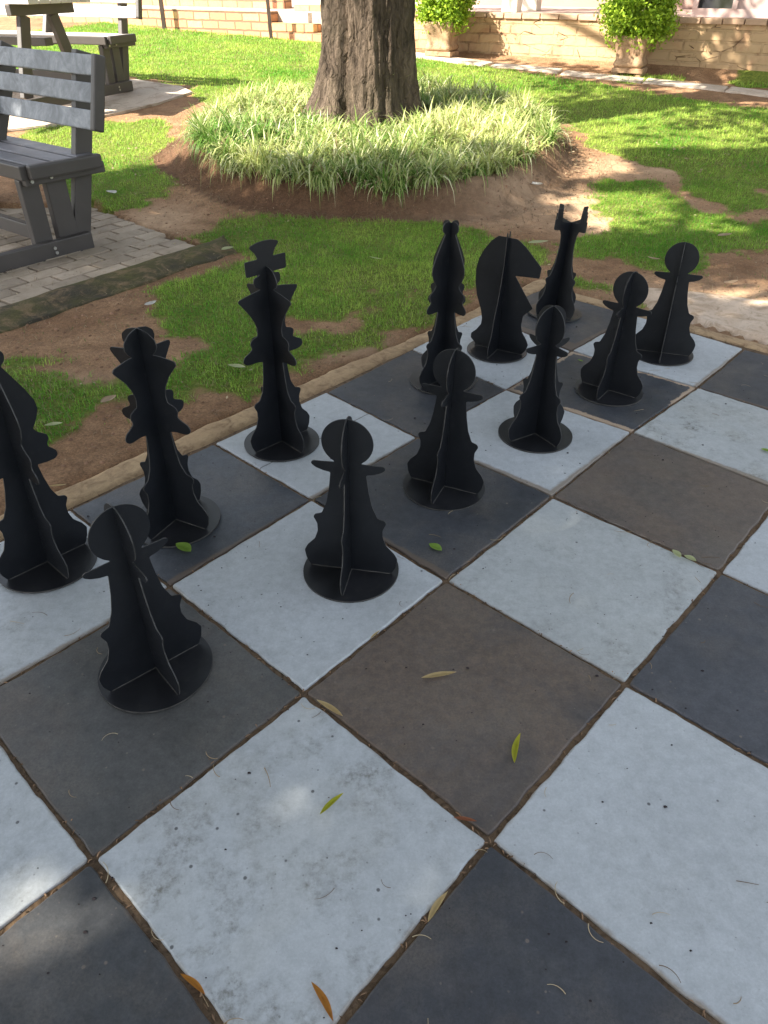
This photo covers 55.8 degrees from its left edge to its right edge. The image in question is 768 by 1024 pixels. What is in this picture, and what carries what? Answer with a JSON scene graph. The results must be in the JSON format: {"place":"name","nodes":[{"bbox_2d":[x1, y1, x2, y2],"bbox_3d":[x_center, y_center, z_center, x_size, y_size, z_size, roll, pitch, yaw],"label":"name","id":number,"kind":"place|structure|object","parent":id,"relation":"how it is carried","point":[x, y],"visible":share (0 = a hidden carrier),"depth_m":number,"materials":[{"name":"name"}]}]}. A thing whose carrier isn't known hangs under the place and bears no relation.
{"place":"outdoors","nodes":[
{"label":"outdoors","id":0,"kind":"place"},
{"bbox_2d":[73,0,291,8],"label":"raised brick wall","id":1,"kind":"structure","parent":0,"point":[280,4],"depth_m":11.53,"materials":[{"name":"beige brick"}]},
{"bbox_2d":[73,0,416,31],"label":"path","id":2,"kind":"structure","parent":0,"point":[291,15],"depth_m":10.82,"materials":[{"name":"concrete"}]},
{"bbox_2d":[0,17,767,515],"bbox_3d":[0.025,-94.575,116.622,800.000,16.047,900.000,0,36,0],"label":"ground","id":3,"kind":"structure","parent":0,"point":[76,453],"depth_m":4.54,"materials":[{"name":"green plant"}]},
{"bbox_2d":[0,207,194,306],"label":"paved patch","id":4,"kind":"object","parent":3,"relation":"on","point":[127,252],"visible":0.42,"depth_m":4.00,"materials":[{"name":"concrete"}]},
{"bbox_2d":[0,40,105,272],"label":"picnic bench","id":5,"kind":"object","parent":4,"relation":"on","point":[29,166],"visible":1,"depth_m":3.87,"materials":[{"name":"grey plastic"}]},
{"bbox_2d":[7,79,192,132],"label":"picnic slab","id":6,"kind":"structure","parent":3,"relation":"on","point":[144,94],"depth_m":7.02,"materials":[{"name":"concrete"}]},
{"bbox_2d":[0,0,141,104],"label":"picnic table","id":7,"kind":"object","parent":6,"relation":"on","point":[113,49],"visible":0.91,"depth_m":6.92,"materials":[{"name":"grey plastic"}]},
{"bbox_2d":[100,395,115,401],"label":"fallen leaf","id":8,"kind":"object","parent":3,"relation":"on","point":[107,398],"visible":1,"depth_m":2.60,"materials":[{"name":"beige plant"}]},
{"bbox_2d":[0,235,237,332],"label":"path haunch","id":9,"kind":"object","parent":3,"relation":"on","point":[40,307],"visible":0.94,"depth_m":3.57,"materials":[{"name":"concrete"}]},
{"bbox_2d":[0,4,277,37],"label":"brick wall","id":10,"kind":"structure","parent":3,"relation":"on","point":[244,22],"depth_m":10.49,"materials":[{"name":"brick"}]},
{"bbox_2d":[144,300,155,304],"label":"fallen leaf","id":11,"kind":"object","parent":3,"relation":"on","point":[150,302],"visible":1,"depth_m":3.35,"materials":[{"name":"grey plant"}]},
{"bbox_2d":[158,0,166,29],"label":"steel post","id":12,"kind":"object","parent":3,"relation":"on","point":[162,13],"depth_m":10.57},
{"bbox_2d":[266,0,272,39],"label":"steel post","id":13,"kind":"object","parent":3,"relation":"on","point":[269,18],"depth_m":9.77,"materials":[{"name":"grey metal"}]},
{"bbox_2d":[272,5,321,41],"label":"garden steps","id":14,"kind":"structure","parent":3,"relation":"on","point":[312,32],"depth_m":9.99,"materials":[{"name":"brick"}]},
{"bbox_2d":[300,0,423,126],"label":"broad tree","id":15,"kind":"object","parent":3,"relation":"on","point":[368,49],"visible":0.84,"depth_m":5.53,"materials":[{"name":"brown plant"}]},
{"bbox_2d":[173,66,572,205],"bbox_3d":[-0.067,-3.044,5.666,3.181,0.640,3.288,0,36,0],"label":"striped ground cover","id":16,"kind":"object","parent":3,"relation":"on","point":[261,135],"visible":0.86,"depth_m":5.12,"materials":[{"name":"green plant"}]},
{"bbox_2d":[0,279,767,1023],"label":"chessboard","id":17,"kind":"object","parent":3,"relation":"on","point":[252,925],"visible":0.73,"depth_m":1.46,"materials":[{"name":"concrete"}]},
{"bbox_2d":[0,351,96,593],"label":"bishop","id":18,"kind":"object","parent":17,"relation":"on","point":[46,546],"visible":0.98,"depth_m":1.81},
{"bbox_2d":[82,503,212,713],"bbox_3d":[-0.508,0.170,1.487,0.248,0.446,0.248,-27,44,-32],"label":"pawn","id":19,"kind":"object","parent":17,"relation":"on","point":[158,657],"visible":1,"depth_m":1.53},
{"bbox_2d":[110,326,220,547],"bbox_3d":[-0.589,-0.206,1.889,0.248,0.572,0.248,16,39,21],"label":"queen","id":20,"kind":"object","parent":17,"relation":"on","point":[177,508],"visible":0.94,"depth_m":1.90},
{"bbox_2d":[176,542,190,551],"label":"fallen leaf","id":21,"kind":"object","parent":17,"relation":"on","point":[184,546],"visible":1,"depth_m":1.96,"materials":[{"name":"green plant"}]},
{"bbox_2d":[181,974,204,993],"bbox_3d":[-0.290,0.721,1.109,0.053,0.004,0.009,21,41,26],"label":"fallen leaf","id":22,"kind":"object","parent":17,"relation":"on","point":[193,982],"visible":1,"depth_m":1.11,"materials":[{"name":"orange plant"}]},
{"bbox_2d":[238,239,318,461],"bbox_3d":[-0.338,-0.494,2.214,0.248,0.652,0.248,-30,46,-34],"label":"king","id":23,"kind":"object","parent":17,"relation":"on","point":[282,432],"visible":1,"depth_m":2.23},
{"bbox_2d":[312,982,332,1020],"bbox_3d":[-0.090,0.735,1.091,0.011,0.005,0.064,-22,42,-27],"label":"fallen leaf","id":24,"kind":"object","parent":17,"relation":"on","point":[322,997],"visible":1,"depth_m":1.09,"materials":[{"name":"orange plant"}]},
{"bbox_2d":[317,700,342,715],"bbox_3d":[-0.112,0.411,1.527,0.072,0.005,0.012,24,43,28],"label":"fallen leaf","id":25,"kind":"object","parent":17,"relation":"on","point":[330,707],"visible":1,"depth_m":1.53,"materials":[{"name":"plant"}]},
{"bbox_2d":[320,793,342,813],"bbox_3d":[-0.100,0.542,1.351,0.011,0.005,0.061,29,45,33],"label":"fallen leaf","id":26,"kind":"object","parent":17,"relation":"on","point":[331,802],"visible":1,"depth_m":1.35,"materials":[{"name":"green plant"}]},
{"bbox_2d":[303,416,398,602],"bbox_3d":[-0.085,-0.028,1.758,0.248,0.446,0.248,6,37,8],"label":"pawn","id":27,"kind":"object","parent":17,"relation":"on","point":[351,557],"visible":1,"depth_m":1.80,"materials":[{"name":"black plastic"}]},
{"bbox_2d":[0,302,767,1023],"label":"fallen twigs and seeds","id":28,"kind":"object","parent":17,"relation":"on","point":[422,724],"visible":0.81,"depth_m":1.40,"materials":[{"name":"brown plant"}]},
{"bbox_2d":[429,543,441,550],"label":"fallen leaf","id":29,"kind":"object","parent":17,"relation":"on","point":[436,546],"visible":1,"depth_m":1.96,"materials":[{"name":"green plant"}]},
{"bbox_2d":[428,891,447,920],"bbox_3d":[0.086,0.653,1.202,0.010,0.005,0.061,24,42,28],"label":"fallen leaf","id":30,"kind":"object","parent":17,"relation":"on","point":[436,904],"visible":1,"depth_m":1.20,"materials":[{"name":"plant"}]},
{"bbox_2d":[421,671,454,677],"bbox_3d":[0.120,0.358,1.601,0.080,0.006,0.014,-7,37,-10],"label":"fallen leaf","id":31,"kind":"object","parent":17,"relation":"on","point":[438,674],"visible":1,"depth_m":1.60,"materials":[{"name":"plant"}]},
{"bbox_2d":[410,220,474,394],"bbox_3d":[0.224,-0.740,2.604,0.248,0.586,0.248,-26,44,-31],"label":"bishop","id":32,"kind":"object","parent":17,"relation":"on","point":[446,298],"visible":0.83,"depth_m":2.57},
{"bbox_2d":[403,348,484,510],"bbox_3d":[0.186,-0.255,2.065,0.248,0.446,0.248,15,39,17],"label":"pawn","id":33,"kind":"object","parent":17,"relation":"on","point":[443,474],"visible":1,"depth_m":2.10,"materials":[{"name":"black plastic"}]},
{"bbox_2d":[454,816,475,820],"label":"fallen leaf","id":34,"kind":"object","parent":17,"relation":"on","point":[464,818],"visible":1,"depth_m":1.33,"materials":[{"name":"brown plant"}]},
{"bbox_2d":[467,231,541,362],"bbox_3d":[0.477,-0.858,2.860,0.267,0.475,0.248,18,40,23],"label":"knight","id":35,"kind":"object","parent":17,"relation":"on","point":[497,335],"visible":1,"depth_m":2.87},
{"bbox_2d":[512,734,519,762],"bbox_3d":[0.262,0.471,1.449,0.012,0.006,0.074,11,38,14],"label":"fallen leaf","id":36,"kind":"object","parent":17,"relation":"on","point":[515,745],"visible":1,"depth_m":1.45,"materials":[{"name":"plant"}]},
{"bbox_2d":[498,305,572,453],"bbox_3d":[0.512,-0.443,2.322,0.248,0.446,0.248,-20,41,-25],"label":"pawn","id":37,"kind":"object","parent":17,"relation":"on","point":[534,424],"visible":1,"depth_m":2.35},
{"bbox_2d":[528,204,588,321],"bbox_3d":[0.797,-1.107,3.214,0.248,0.457,0.248,-17,40,-27],"label":"rook","id":38,"kind":"object","parent":17,"relation":"on","point":[556,289],"visible":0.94,"depth_m":3.22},
{"bbox_2d":[575,271,651,406],"bbox_3d":[0.843,-0.632,2.580,0.248,0.446,0.248,25,43,28],"label":"pawn","id":39,"kind":"object","parent":17,"relation":"on","point":[609,376],"visible":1,"depth_m":2.62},
{"bbox_2d":[636,242,702,365],"bbox_3d":[1.138,-0.833,2.854,0.248,0.446,0.248,12,38,18],"label":"pawn","id":40,"kind":"object","parent":17,"relation":"on","point":[664,337],"visible":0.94,"depth_m":2.89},
{"bbox_2d":[672,550,680,557],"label":"fallen leaf","id":41,"kind":"object","parent":17,"relation":"on","point":[677,553],"visible":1,"depth_m":1.94,"materials":[{"name":"green plant"}]},
{"bbox_2d":[684,555,695,560],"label":"fallen leaf","id":42,"kind":"object","parent":17,"relation":"on","point":[690,557],"visible":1,"depth_m":1.93,"materials":[{"name":"green plant"}]},
{"bbox_2d":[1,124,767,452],"bbox_3d":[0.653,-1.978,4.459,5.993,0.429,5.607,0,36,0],"label":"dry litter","id":43,"kind":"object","parent":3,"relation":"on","point":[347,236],"visible":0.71,"depth_m":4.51,"materials":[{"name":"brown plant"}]},
{"bbox_2d":[2,21,767,453],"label":"lawn grass","id":44,"kind":"structure","parent":3,"relation":"on","point":[592,239],"depth_m":4.80,"materials":[{"name":"green plant"}]},
{"bbox_2d":[45,422,61,425],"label":"fallen leaf","id":45,"kind":"object","parent":44,"relation":"on","point":[53,423],"visible":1,"depth_m":2.46,"materials":[{"name":"plant"}]},
{"bbox_2d":[228,364,244,366],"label":"fallen leaf","id":46,"kind":"object","parent":44,"relation":"on","point":[236,365],"visible":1,"depth_m":2.83,"materials":[{"name":"plant"}]},
{"bbox_2d":[718,233,731,235],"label":"fallen leaf","id":47,"kind":"object","parent":44,"relation":"on","point":[723,234],"visible":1,"depth_m":4.31,"materials":[{"name":"grey plant"}]},
{"bbox_2d":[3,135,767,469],"bbox_3d":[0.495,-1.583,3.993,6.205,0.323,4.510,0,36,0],"label":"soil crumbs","id":48,"kind":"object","parent":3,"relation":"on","point":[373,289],"visible":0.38,"depth_m":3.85,"materials":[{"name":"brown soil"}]},
{"bbox_2d":[13,49,762,458],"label":"dead leaf flakes","id":49,"kind":"object","parent":3,"relation":"on","point":[465,231],"visible":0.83,"depth_m":5.17,"materials":[{"name":"brown plant"}]},
{"bbox_2d":[415,0,479,57],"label":"potted shrub","id":50,"kind":"object","parent":3,"relation":"on","point":[443,22],"visible":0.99,"depth_m":8.65,"materials":[{"name":"green plant"}]},
{"bbox_2d":[416,52,493,66],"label":"stepping slab","id":51,"kind":"structure","parent":3,"relation":"on","point":[455,60],"depth_m":8.71,"materials":[{"name":"concrete"}]},
{"bbox_2d":[491,63,562,73],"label":"stepping slab","id":52,"kind":"structure","parent":3,"relation":"on","point":[532,68],"depth_m":8.37,"materials":[{"name":"concrete"}]},
{"bbox_2d":[528,240,547,242],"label":"fallen leaf","id":53,"kind":"object","parent":3,"relation":"on","point":[536,241],"visible":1,"depth_m":4.18,"materials":[{"name":"grey plant"}]},
{"bbox_2d":[414,10,767,71],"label":"terrace wall","id":54,"kind":"structure","parent":3,"relation":"on","point":[735,43],"depth_m":8.40,"materials":[{"name":"brick"}]},
{"bbox_2d":[560,70,643,83],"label":"stepping slab","id":55,"kind":"structure","parent":3,"relation":"on","point":[598,76],"depth_m":8.00,"materials":[{"name":"concrete"}]},
{"bbox_2d":[593,0,687,76],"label":"potted shrub","id":56,"kind":"object","parent":3,"relation":"on","point":[635,30],"visible":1,"depth_m":7.76,"materials":[{"name":"green plant"}]},
{"bbox_2d":[642,78,727,91],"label":"stepping slab","id":57,"kind":"structure","parent":3,"relation":"on","point":[709,87],"depth_m":7.70,"materials":[{"name":"concrete"}]},
{"bbox_2d":[643,288,767,344],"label":"concrete apron","id":58,"kind":"object","parent":3,"relation":"on","point":[720,313],"visible":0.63,"depth_m":3.32,"materials":[{"name":"grey concrete"}]},
{"bbox_2d":[724,280,737,282],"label":"fallen leaf","id":59,"kind":"object","parent":3,"relation":"on","point":[731,281],"visible":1,"depth_m":3.62,"materials":[{"name":"beige plant"}]},
{"bbox_2d":[725,86,767,97],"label":"stepping slab","id":60,"kind":"structure","parent":3,"relation":"on","point":[749,91],"depth_m":7.44,"materials":[{"name":"concrete"}]},
{"bbox_2d":[415,5,747,18],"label":"terrace floor","id":61,"kind":"structure","parent":0,"point":[583,10],"depth_m":10.24,"materials":[{"name":"beige concrete"}]},
{"bbox_2d":[418,0,693,11],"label":"house","id":62,"kind":"structure","parent":61,"relation":"on","point":[519,5],"depth_m":10.75,"materials":[{"name":"white paint"}]},
{"bbox_2d":[691,0,767,17],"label":"window screen","id":63,"kind":"object","parent":61,"relation":"on","point":[734,8],"depth_m":8.49,"materials":[{"name":"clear glass"}]},
{"bbox_2d":[691,8,767,17],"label":"window base","id":64,"kind":"structure","parent":63,"relation":"in","point":[696,12],"depth_m":8.50,"materials":[{"name":"white paint"}]}
]}

